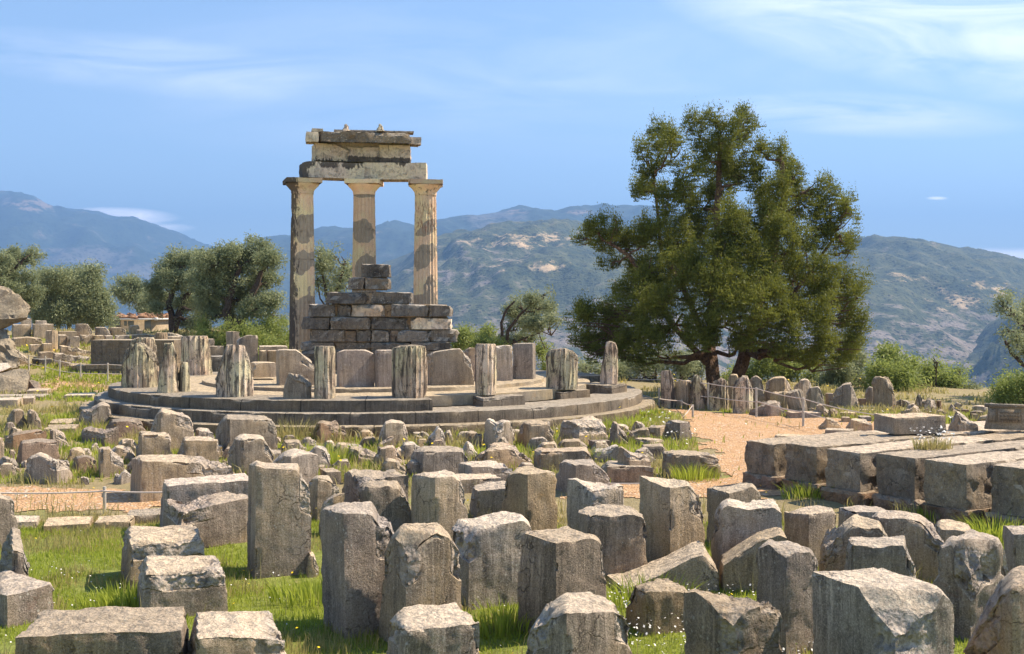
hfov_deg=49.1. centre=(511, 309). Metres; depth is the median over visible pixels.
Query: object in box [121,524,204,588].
limestone block
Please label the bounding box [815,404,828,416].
limestone block
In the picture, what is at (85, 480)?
rubble stone
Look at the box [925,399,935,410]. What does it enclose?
limestone block
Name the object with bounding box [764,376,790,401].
limestone block
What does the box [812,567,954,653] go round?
limestone block
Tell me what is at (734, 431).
gravel path
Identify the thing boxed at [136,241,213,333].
olive tree
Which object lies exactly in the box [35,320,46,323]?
limestone block
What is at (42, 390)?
paving slab
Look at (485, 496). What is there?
limestone block
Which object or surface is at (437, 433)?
limestone block
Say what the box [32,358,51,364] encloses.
limestone block
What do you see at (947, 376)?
shrub
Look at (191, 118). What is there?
sky
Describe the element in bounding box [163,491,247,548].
limestone block
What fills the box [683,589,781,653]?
limestone block
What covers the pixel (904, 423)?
flat stone block
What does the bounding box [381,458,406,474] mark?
rubble stone
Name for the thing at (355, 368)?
wall slab
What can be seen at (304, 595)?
grass tuft
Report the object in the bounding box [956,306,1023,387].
gorge slope
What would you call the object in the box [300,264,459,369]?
ruined wall
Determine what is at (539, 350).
shrub
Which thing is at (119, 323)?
window
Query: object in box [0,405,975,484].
grass
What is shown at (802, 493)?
grass tuft
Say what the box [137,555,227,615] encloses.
limestone block
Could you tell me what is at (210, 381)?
cella ring
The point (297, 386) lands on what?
fluted column stump
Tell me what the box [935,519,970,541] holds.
limestone block
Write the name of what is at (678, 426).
limestone block
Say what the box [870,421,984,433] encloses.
foundation beam
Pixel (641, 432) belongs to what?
limestone block
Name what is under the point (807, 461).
foundation beam
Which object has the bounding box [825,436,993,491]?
foundation beam
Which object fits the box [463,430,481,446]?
limestone block
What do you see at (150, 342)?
fluted column stump
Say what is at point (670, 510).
limestone block
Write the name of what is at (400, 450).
rubble stone
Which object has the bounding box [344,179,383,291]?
doric column
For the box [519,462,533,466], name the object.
rubble stone
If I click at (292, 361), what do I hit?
wall slab
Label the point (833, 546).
limestone block
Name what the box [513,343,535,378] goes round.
wall slab
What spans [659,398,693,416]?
rope fence
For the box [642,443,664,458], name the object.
limestone block
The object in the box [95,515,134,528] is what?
paving slab
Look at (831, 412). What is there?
rubble stone
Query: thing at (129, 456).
rubble stone
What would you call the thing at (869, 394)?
fluted column stump
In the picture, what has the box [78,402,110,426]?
limestone block
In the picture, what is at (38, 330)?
limestone block
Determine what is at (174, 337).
limestone block
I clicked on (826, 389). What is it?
dry grass
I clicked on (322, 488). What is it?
rubble stone
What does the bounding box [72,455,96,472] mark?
rubble stone
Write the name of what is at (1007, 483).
foundation beam
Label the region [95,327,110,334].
limestone block
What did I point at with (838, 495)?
footing stone
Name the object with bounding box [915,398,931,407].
rubble stone
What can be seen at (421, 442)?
rubble stone
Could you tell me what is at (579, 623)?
limestone block
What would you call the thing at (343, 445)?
rubble stone
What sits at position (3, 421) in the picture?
dry grass
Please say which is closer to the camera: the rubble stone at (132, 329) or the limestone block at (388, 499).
the limestone block at (388, 499)
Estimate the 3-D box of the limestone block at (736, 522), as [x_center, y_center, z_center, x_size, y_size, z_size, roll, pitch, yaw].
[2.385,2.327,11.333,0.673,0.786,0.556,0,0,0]
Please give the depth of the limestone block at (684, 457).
17.59 m
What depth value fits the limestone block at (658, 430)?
22.29 m
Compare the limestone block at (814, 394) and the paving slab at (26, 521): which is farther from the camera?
the limestone block at (814, 394)
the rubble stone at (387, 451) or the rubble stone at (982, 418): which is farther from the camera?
the rubble stone at (982, 418)
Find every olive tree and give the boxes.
[0,243,50,312]
[21,258,123,330]
[107,271,164,314]
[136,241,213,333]
[187,232,289,346]
[314,240,351,303]
[494,283,566,350]
[987,287,1023,366]
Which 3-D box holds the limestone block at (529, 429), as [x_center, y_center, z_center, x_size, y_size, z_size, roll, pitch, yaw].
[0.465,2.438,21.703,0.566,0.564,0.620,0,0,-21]
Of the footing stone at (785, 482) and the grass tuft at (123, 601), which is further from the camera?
the footing stone at (785, 482)
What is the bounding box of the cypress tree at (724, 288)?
[560,96,876,389]
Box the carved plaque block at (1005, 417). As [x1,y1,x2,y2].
[984,403,1023,429]
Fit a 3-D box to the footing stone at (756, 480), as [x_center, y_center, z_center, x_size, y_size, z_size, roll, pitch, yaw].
[4.033,2.548,16.674,1.127,0.305,0.789,0,0,-31]
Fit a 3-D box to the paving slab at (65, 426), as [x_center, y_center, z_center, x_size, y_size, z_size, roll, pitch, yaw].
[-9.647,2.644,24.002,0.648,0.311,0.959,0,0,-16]
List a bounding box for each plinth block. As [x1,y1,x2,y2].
[473,394,524,406]
[555,389,589,398]
[586,382,626,393]
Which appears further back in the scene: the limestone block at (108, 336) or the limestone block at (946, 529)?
the limestone block at (108, 336)
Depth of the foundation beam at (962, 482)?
13.69 m
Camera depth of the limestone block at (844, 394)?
29.02 m
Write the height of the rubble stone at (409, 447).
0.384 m
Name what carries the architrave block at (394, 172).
on the doric column at (364, 233)
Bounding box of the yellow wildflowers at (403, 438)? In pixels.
[11,344,894,465]
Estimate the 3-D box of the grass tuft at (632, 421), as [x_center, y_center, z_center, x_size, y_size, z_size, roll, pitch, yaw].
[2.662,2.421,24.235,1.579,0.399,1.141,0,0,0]
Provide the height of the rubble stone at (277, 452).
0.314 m
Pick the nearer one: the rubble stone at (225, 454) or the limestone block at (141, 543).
the limestone block at (141, 543)
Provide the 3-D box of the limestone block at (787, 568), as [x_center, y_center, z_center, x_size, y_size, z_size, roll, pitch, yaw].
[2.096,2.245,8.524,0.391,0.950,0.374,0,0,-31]
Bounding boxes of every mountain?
[0,191,214,305]
[4,203,821,330]
[246,218,1023,380]
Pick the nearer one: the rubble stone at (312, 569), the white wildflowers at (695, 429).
the rubble stone at (312, 569)
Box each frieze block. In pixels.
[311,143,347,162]
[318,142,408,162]
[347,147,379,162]
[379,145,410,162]
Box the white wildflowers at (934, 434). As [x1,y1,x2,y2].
[910,425,956,442]
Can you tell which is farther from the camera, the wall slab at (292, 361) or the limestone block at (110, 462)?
the wall slab at (292, 361)
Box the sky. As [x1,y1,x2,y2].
[0,0,1023,258]
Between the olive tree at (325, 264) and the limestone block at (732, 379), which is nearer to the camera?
the limestone block at (732, 379)
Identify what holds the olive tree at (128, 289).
on the ground at (634, 501)
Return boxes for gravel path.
[0,485,160,512]
[24,377,107,393]
[560,409,873,498]
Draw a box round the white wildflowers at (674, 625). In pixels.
[609,583,813,652]
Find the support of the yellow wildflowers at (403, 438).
on the ground at (634, 501)
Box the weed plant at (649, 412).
[639,407,669,417]
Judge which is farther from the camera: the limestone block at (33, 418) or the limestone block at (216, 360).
the limestone block at (216, 360)
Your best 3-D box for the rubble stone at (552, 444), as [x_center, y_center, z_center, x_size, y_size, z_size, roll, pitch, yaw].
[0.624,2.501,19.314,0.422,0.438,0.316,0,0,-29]
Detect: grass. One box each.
[0,325,995,429]
[0,400,1013,523]
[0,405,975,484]
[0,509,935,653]
[1,496,996,653]
[10,334,258,407]
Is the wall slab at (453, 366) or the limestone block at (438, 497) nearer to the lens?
the limestone block at (438, 497)
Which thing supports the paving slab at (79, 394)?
on the ground at (634, 501)
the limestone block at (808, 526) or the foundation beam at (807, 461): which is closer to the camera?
the limestone block at (808, 526)
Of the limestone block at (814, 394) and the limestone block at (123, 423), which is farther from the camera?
the limestone block at (814, 394)
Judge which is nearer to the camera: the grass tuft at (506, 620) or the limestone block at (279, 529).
the grass tuft at (506, 620)
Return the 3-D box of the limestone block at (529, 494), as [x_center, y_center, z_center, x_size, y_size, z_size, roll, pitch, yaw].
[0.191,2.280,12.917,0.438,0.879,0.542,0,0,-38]
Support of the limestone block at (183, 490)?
on the ground at (634, 501)
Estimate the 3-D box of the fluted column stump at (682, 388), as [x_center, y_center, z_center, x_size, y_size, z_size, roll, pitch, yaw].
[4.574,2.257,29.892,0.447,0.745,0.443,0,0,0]
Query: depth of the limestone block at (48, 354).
45.16 m
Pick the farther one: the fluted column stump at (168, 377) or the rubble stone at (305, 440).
the fluted column stump at (168, 377)
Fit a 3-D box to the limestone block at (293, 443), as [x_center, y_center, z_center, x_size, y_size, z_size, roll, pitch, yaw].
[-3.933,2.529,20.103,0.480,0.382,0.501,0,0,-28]
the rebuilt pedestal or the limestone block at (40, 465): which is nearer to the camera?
the limestone block at (40, 465)
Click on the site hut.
(144, 321)
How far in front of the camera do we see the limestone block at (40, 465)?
16.84 m
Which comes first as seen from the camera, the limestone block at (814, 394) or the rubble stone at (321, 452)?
the rubble stone at (321, 452)
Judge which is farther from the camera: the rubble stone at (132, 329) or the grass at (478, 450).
the rubble stone at (132, 329)
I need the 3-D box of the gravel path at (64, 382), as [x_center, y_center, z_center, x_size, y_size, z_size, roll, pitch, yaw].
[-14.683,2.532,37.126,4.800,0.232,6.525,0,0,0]
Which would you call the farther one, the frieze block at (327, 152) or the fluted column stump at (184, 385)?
the frieze block at (327, 152)
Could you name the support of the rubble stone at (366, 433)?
on the ground at (634, 501)
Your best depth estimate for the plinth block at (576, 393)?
26.85 m
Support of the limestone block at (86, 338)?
on the ground at (634, 501)
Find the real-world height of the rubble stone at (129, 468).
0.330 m
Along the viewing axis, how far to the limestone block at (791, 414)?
27.01 m
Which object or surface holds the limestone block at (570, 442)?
on the ground at (634, 501)
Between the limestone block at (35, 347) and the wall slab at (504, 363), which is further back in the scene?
the limestone block at (35, 347)
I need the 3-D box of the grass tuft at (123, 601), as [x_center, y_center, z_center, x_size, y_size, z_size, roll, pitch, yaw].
[-3.356,2.525,9.941,1.013,0.190,0.735,0,0,0]
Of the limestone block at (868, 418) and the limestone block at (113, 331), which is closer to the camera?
the limestone block at (868, 418)
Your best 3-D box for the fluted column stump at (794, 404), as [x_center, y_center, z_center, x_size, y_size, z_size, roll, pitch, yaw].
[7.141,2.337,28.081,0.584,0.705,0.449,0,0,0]
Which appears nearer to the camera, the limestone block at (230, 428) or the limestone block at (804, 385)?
the limestone block at (230, 428)
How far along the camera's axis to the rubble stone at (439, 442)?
20.68 m
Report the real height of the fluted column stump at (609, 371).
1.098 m
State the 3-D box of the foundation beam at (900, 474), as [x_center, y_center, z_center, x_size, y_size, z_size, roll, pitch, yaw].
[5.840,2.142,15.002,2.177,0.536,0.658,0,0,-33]
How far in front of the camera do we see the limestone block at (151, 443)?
19.04 m
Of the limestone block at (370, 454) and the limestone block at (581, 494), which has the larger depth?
the limestone block at (370, 454)
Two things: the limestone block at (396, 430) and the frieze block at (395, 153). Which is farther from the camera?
the frieze block at (395, 153)
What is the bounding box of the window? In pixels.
[115,320,120,326]
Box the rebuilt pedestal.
[86,339,180,372]
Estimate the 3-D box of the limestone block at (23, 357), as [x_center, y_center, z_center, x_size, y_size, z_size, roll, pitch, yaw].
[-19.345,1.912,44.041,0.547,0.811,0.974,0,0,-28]
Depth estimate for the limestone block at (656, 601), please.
8.98 m
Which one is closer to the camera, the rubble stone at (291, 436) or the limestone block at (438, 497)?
the limestone block at (438, 497)
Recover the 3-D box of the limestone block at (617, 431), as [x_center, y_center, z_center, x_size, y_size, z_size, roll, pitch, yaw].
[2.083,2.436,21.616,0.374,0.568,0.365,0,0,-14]
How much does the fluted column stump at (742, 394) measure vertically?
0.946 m
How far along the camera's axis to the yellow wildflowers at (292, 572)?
10.71 m
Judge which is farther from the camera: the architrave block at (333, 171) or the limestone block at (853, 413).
the architrave block at (333, 171)
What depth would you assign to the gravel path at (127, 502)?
15.53 m
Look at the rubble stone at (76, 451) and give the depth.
19.20 m
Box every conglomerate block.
[4,429,46,451]
[16,438,59,465]
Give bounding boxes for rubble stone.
[0,456,20,470]
[0,463,19,477]
[0,527,29,576]
[3,422,14,432]
[4,427,19,437]
[7,449,16,457]
[21,460,26,467]
[50,429,71,448]
[67,447,84,460]
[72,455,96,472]
[81,477,88,484]
[83,448,91,454]
[91,443,98,451]
[112,445,134,458]
[114,470,130,484]
[118,438,136,453]
[125,452,134,463]
[126,461,131,472]
[128,325,139,333]
[218,445,223,455]
[222,447,228,458]
[271,449,280,458]
[282,435,295,442]
[300,437,316,446]
[306,552,318,577]
[308,475,339,521]
[309,445,330,467]
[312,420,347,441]
[318,493,344,531]
[323,440,334,447]
[331,459,350,469]
[333,442,348,451]
[355,429,372,440]
[360,436,377,446]
[374,445,404,467]
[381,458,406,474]
[395,447,404,457]
[400,441,419,459]
[406,460,419,475]
[416,439,429,446]
[418,431,428,438]
[431,440,445,445]
[456,431,467,439]
[462,441,477,457]
[480,447,501,462]
[497,437,507,442]
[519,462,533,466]
[537,441,556,447]
[590,440,607,454]
[607,424,628,434]
[630,421,644,430]
[635,447,655,461]
[825,393,832,404]
[826,401,834,408]
[827,409,837,416]
[841,417,850,421]
[858,398,865,405]
[896,398,901,408]
[901,406,922,413]
[902,400,909,406]
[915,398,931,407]
[936,400,941,408]
[948,404,956,411]
[954,403,962,408]
[957,409,968,413]
[970,410,982,418]
[972,405,987,413]
[977,415,986,420]
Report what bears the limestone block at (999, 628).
on the ground at (634, 501)
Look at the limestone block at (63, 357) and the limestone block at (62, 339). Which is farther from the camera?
the limestone block at (62, 339)
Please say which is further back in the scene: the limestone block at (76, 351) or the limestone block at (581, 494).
the limestone block at (76, 351)
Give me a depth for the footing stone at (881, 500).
14.38 m
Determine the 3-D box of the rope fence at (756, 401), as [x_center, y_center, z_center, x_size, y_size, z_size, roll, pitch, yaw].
[5.326,2.264,27.730,0.856,0.873,11.154,0,0,-24]
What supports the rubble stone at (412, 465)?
on the ground at (634, 501)
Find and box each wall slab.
[251,362,275,376]
[276,349,313,384]
[336,350,374,386]
[375,350,391,386]
[427,348,473,385]
[464,347,474,380]
[496,345,512,380]
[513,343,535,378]
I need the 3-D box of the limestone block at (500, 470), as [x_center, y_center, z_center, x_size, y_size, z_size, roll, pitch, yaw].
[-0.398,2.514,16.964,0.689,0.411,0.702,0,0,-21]
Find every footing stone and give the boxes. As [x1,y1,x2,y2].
[742,471,785,489]
[782,479,825,496]
[820,486,877,505]
[872,493,925,513]
[921,504,991,524]
[984,512,1023,527]
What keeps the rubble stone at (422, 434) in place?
on the ground at (634, 501)
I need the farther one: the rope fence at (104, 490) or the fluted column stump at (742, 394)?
the fluted column stump at (742, 394)
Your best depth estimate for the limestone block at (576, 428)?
21.96 m
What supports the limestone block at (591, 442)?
on the ground at (634, 501)
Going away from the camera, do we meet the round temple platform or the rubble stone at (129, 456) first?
the rubble stone at (129, 456)
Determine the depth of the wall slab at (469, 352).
28.22 m
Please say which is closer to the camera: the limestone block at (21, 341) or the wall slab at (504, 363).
the wall slab at (504, 363)
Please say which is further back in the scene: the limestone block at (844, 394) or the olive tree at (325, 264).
the olive tree at (325, 264)
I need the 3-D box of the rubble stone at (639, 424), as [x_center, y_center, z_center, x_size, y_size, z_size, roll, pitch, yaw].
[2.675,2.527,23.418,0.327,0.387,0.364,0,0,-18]
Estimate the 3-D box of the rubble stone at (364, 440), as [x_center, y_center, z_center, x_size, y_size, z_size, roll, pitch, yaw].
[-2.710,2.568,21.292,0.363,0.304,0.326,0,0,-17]
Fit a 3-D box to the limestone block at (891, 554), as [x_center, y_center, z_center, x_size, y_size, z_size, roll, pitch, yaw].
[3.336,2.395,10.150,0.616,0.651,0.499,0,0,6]
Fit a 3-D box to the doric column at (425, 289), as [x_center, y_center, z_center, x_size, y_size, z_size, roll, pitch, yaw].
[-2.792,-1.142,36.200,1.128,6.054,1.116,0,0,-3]
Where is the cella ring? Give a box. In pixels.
[202,370,543,392]
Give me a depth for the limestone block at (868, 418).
26.14 m
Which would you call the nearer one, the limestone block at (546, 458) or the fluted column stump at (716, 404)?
the limestone block at (546, 458)
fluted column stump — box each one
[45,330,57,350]
[121,342,158,387]
[129,337,156,355]
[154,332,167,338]
[157,342,178,392]
[178,362,190,391]
[181,336,212,374]
[215,344,253,396]
[283,373,311,398]
[314,346,335,398]
[391,345,427,397]
[475,344,496,394]
[546,348,577,389]
[600,341,617,383]
[661,370,675,407]
[675,380,690,407]
[690,374,706,409]
[709,377,729,410]
[732,375,753,413]
[770,391,788,408]
[785,389,807,410]
[865,386,872,405]
[871,376,895,408]
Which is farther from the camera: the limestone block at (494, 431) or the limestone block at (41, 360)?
the limestone block at (41, 360)
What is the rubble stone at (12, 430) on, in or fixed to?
on the ground at (634, 501)
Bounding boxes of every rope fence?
[0,483,638,513]
[15,347,121,381]
[631,378,873,425]
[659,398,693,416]
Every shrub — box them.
[187,310,288,355]
[450,321,508,351]
[532,327,556,369]
[578,343,705,381]
[719,356,824,382]
[806,343,871,387]
[852,339,939,391]
[911,344,973,388]
[953,376,988,389]
[981,358,1023,403]
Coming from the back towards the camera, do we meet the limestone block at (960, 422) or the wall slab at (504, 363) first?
the wall slab at (504, 363)
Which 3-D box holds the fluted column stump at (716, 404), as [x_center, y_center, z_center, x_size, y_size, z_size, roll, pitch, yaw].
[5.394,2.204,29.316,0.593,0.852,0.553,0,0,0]
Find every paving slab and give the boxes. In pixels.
[0,394,51,399]
[0,397,22,407]
[15,515,40,529]
[23,396,35,404]
[26,388,50,393]
[43,424,78,432]
[43,516,92,532]
[48,418,78,424]
[64,393,96,398]
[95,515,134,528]
[127,508,160,523]
[775,434,802,437]
[825,428,853,433]
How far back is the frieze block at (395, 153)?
35.91 m
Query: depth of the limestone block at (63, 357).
43.77 m
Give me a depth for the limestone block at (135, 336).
49.19 m
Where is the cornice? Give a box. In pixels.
[305,124,420,146]
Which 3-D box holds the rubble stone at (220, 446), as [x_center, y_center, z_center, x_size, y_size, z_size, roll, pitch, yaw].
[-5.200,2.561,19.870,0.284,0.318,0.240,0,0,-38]
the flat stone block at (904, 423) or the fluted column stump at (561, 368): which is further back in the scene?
the fluted column stump at (561, 368)
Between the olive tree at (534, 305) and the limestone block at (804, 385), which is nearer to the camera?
the limestone block at (804, 385)
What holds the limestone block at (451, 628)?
on the ground at (634, 501)
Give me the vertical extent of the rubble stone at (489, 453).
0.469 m
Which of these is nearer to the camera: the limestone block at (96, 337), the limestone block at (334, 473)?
the limestone block at (334, 473)
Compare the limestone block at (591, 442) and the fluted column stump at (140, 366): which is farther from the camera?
the fluted column stump at (140, 366)
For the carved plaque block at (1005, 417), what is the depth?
17.38 m
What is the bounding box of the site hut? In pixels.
[108,312,168,330]
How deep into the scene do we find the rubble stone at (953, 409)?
28.96 m
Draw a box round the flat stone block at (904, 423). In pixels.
[874,413,945,433]
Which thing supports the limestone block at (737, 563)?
on the ground at (634, 501)
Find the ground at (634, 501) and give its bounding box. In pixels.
[0,329,1020,653]
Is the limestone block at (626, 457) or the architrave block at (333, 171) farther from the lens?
the architrave block at (333, 171)
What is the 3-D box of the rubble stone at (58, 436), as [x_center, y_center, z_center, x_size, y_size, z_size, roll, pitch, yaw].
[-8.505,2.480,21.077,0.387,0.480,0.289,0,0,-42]
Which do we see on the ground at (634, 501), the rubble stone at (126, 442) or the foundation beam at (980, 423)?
the rubble stone at (126, 442)
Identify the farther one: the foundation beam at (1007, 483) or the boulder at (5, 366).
the boulder at (5, 366)
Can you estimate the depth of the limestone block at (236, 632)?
7.84 m
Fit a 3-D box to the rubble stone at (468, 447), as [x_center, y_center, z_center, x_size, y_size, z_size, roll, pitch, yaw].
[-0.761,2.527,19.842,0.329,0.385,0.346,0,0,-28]
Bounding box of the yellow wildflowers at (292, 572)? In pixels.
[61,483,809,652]
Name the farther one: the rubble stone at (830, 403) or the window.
the window
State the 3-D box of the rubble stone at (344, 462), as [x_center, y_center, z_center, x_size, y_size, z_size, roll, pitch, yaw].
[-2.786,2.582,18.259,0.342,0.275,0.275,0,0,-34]
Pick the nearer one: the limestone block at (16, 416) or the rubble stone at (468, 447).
the rubble stone at (468, 447)
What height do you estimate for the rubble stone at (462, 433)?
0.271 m
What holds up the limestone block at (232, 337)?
on the ground at (634, 501)
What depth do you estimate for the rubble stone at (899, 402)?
29.85 m
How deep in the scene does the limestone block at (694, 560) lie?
10.44 m
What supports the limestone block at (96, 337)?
on the ground at (634, 501)
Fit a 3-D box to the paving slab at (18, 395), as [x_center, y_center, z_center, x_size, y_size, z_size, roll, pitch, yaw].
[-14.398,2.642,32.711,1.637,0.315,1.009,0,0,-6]
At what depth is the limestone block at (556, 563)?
8.94 m
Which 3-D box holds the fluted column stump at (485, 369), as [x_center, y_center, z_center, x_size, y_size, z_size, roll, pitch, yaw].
[-0.589,1.339,25.237,0.495,1.143,0.496,0,0,0]
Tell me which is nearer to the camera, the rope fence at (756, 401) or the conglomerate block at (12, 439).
the conglomerate block at (12, 439)
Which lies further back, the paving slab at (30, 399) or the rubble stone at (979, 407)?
the paving slab at (30, 399)
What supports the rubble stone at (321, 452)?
on the ground at (634, 501)
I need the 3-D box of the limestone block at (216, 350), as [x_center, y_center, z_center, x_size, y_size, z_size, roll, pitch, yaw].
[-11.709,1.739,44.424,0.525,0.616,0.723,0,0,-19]
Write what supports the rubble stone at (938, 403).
on the ground at (634, 501)
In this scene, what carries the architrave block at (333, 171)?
on the doric column at (364, 233)
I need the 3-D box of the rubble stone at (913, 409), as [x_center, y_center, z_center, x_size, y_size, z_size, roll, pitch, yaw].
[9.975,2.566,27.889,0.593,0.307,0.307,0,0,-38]
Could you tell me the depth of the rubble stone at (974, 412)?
26.77 m
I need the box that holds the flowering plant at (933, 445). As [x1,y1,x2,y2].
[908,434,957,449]
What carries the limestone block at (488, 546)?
on the ground at (634, 501)
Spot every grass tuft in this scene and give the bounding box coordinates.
[70,580,138,607]
[260,571,321,606]
[276,414,324,437]
[307,441,363,464]
[462,593,537,638]
[603,413,668,428]
[606,569,709,607]
[665,462,724,481]
[773,480,834,499]
[898,505,940,521]
[956,510,1023,543]
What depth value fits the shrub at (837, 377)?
37.95 m
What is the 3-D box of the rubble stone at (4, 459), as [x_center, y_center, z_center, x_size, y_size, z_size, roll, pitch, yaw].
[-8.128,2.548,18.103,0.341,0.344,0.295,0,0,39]
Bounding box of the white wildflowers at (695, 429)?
[641,410,974,445]
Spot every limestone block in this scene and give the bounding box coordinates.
[0,437,3,458]
[0,493,17,548]
[0,570,53,627]
[7,409,26,428]
[11,336,41,346]
[12,324,30,336]
[15,349,27,364]
[15,606,188,653]
[20,318,31,331]
[24,452,72,483]
[27,409,41,429]
[29,344,41,352]
[32,323,53,338]
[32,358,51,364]
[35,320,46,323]
[38,351,52,358]
[42,343,51,351]
[53,353,89,363]
[58,331,76,336]
[58,334,66,346]
[58,361,78,367]
[59,345,90,355]
[66,336,79,347]
[69,364,86,371]
[75,324,91,336]
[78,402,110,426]
[80,335,91,343]
[80,426,118,446]
[92,335,103,339]
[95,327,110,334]
[98,446,124,477]
[104,335,112,338]
[106,418,144,437]
[109,327,125,335]
[114,335,129,338]
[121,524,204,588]
[130,454,233,501]
[131,334,153,338]
[136,431,171,456]
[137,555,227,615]
[150,408,194,450]
[160,473,247,526]
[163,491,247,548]
[167,333,181,336]
[168,336,180,338]
[177,436,218,460]
[187,611,285,653]
[195,428,213,437]
[209,339,213,345]
[210,346,223,355]
[211,355,222,371]
[216,414,277,449]
[226,331,239,344]
[228,434,273,475]
[236,335,257,364]
[247,460,310,578]
[259,345,286,361]
[259,350,265,361]
[267,350,275,362]
[273,448,317,483]
[278,439,306,451]
[320,468,340,484]
[320,501,393,638]
[342,469,408,502]
[347,446,375,463]
[358,479,411,532]
[377,419,408,447]
[377,436,393,446]
[379,522,461,641]
[386,602,479,653]
[410,446,467,473]
[411,470,467,539]
[427,426,446,445]
[444,430,452,443]
[452,511,530,609]
[456,473,501,493]
[458,460,512,480]
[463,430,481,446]
[469,481,505,517]
[472,442,531,468]
[483,418,514,446]
[502,466,557,530]
[517,526,606,632]
[518,420,553,446]
[525,592,631,653]
[528,437,548,451]
[534,446,591,473]
[555,459,610,492]
[557,416,607,444]
[558,439,587,448]
[567,478,623,529]
[576,504,647,576]
[588,439,610,447]
[592,444,617,461]
[601,460,653,482]
[606,541,719,595]
[609,421,627,444]
[617,446,650,466]
[625,578,686,636]
[627,427,650,440]
[635,437,663,444]
[639,476,704,562]
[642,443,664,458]
[648,425,665,438]
[662,450,721,478]
[666,420,691,439]
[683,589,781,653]
[706,482,760,542]
[711,498,781,572]
[719,527,786,591]
[728,374,737,406]
[749,400,785,415]
[750,375,764,407]
[756,539,817,653]
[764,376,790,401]
[784,505,835,563]
[786,411,821,417]
[794,378,811,398]
[805,386,824,408]
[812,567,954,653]
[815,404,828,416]
[818,417,840,428]
[818,514,887,570]
[832,382,858,410]
[838,505,886,526]
[839,411,857,416]
[843,535,915,577]
[846,418,872,430]
[857,416,871,420]
[871,510,943,582]
[906,403,919,409]
[915,394,921,408]
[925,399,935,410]
[933,529,1007,640]
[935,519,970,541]
[948,411,977,430]
[963,566,1023,653]
[1002,525,1023,571]
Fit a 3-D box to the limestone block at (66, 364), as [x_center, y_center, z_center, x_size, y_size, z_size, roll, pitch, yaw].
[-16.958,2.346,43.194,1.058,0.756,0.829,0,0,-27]
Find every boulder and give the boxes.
[0,286,30,329]
[0,329,19,372]
[0,363,12,371]
[0,368,29,393]
[28,380,40,388]
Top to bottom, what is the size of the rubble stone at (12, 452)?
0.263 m
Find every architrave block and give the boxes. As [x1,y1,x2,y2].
[299,161,364,180]
[364,162,427,181]
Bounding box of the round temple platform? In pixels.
[79,370,655,437]
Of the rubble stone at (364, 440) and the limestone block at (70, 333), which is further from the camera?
the limestone block at (70, 333)
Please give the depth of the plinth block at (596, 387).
28.46 m
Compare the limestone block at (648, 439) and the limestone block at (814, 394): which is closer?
the limestone block at (648, 439)
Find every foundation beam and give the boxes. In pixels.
[744,430,887,475]
[784,431,966,483]
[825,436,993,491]
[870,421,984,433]
[876,443,1014,499]
[923,451,1023,509]
[946,426,1022,435]
[969,430,1023,442]
[987,440,1023,450]
[990,460,1023,516]
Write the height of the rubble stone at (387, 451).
0.478 m
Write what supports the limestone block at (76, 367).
on the ground at (634, 501)
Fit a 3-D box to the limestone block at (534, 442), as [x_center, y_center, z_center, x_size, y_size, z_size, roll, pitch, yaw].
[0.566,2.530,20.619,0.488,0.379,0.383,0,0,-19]
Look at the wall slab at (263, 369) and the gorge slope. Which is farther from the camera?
the gorge slope
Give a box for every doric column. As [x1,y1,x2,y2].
[283,177,322,352]
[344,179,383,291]
[408,179,442,304]
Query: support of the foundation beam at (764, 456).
on the footing stone
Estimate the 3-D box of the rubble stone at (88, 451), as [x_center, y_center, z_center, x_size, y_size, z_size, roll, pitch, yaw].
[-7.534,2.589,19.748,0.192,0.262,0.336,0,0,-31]
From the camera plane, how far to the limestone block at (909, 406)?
28.76 m
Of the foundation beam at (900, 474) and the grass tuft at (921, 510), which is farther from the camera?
the foundation beam at (900, 474)
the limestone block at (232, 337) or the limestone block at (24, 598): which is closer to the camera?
the limestone block at (24, 598)
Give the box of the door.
[144,320,150,329]
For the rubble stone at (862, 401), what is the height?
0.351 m
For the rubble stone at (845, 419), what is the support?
on the ground at (634, 501)
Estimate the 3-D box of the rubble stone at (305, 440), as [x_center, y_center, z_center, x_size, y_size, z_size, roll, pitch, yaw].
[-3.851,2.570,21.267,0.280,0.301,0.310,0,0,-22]
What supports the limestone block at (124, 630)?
on the ground at (634, 501)
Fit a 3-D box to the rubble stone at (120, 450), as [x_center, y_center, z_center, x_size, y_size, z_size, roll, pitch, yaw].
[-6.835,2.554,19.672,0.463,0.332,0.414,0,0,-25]
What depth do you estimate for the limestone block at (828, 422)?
24.69 m
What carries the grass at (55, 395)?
on the ground at (634, 501)
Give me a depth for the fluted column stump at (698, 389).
29.40 m
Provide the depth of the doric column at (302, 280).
35.19 m
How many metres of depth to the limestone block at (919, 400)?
29.36 m
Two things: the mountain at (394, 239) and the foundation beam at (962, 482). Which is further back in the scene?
the mountain at (394, 239)
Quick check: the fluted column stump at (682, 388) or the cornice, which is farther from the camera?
the cornice

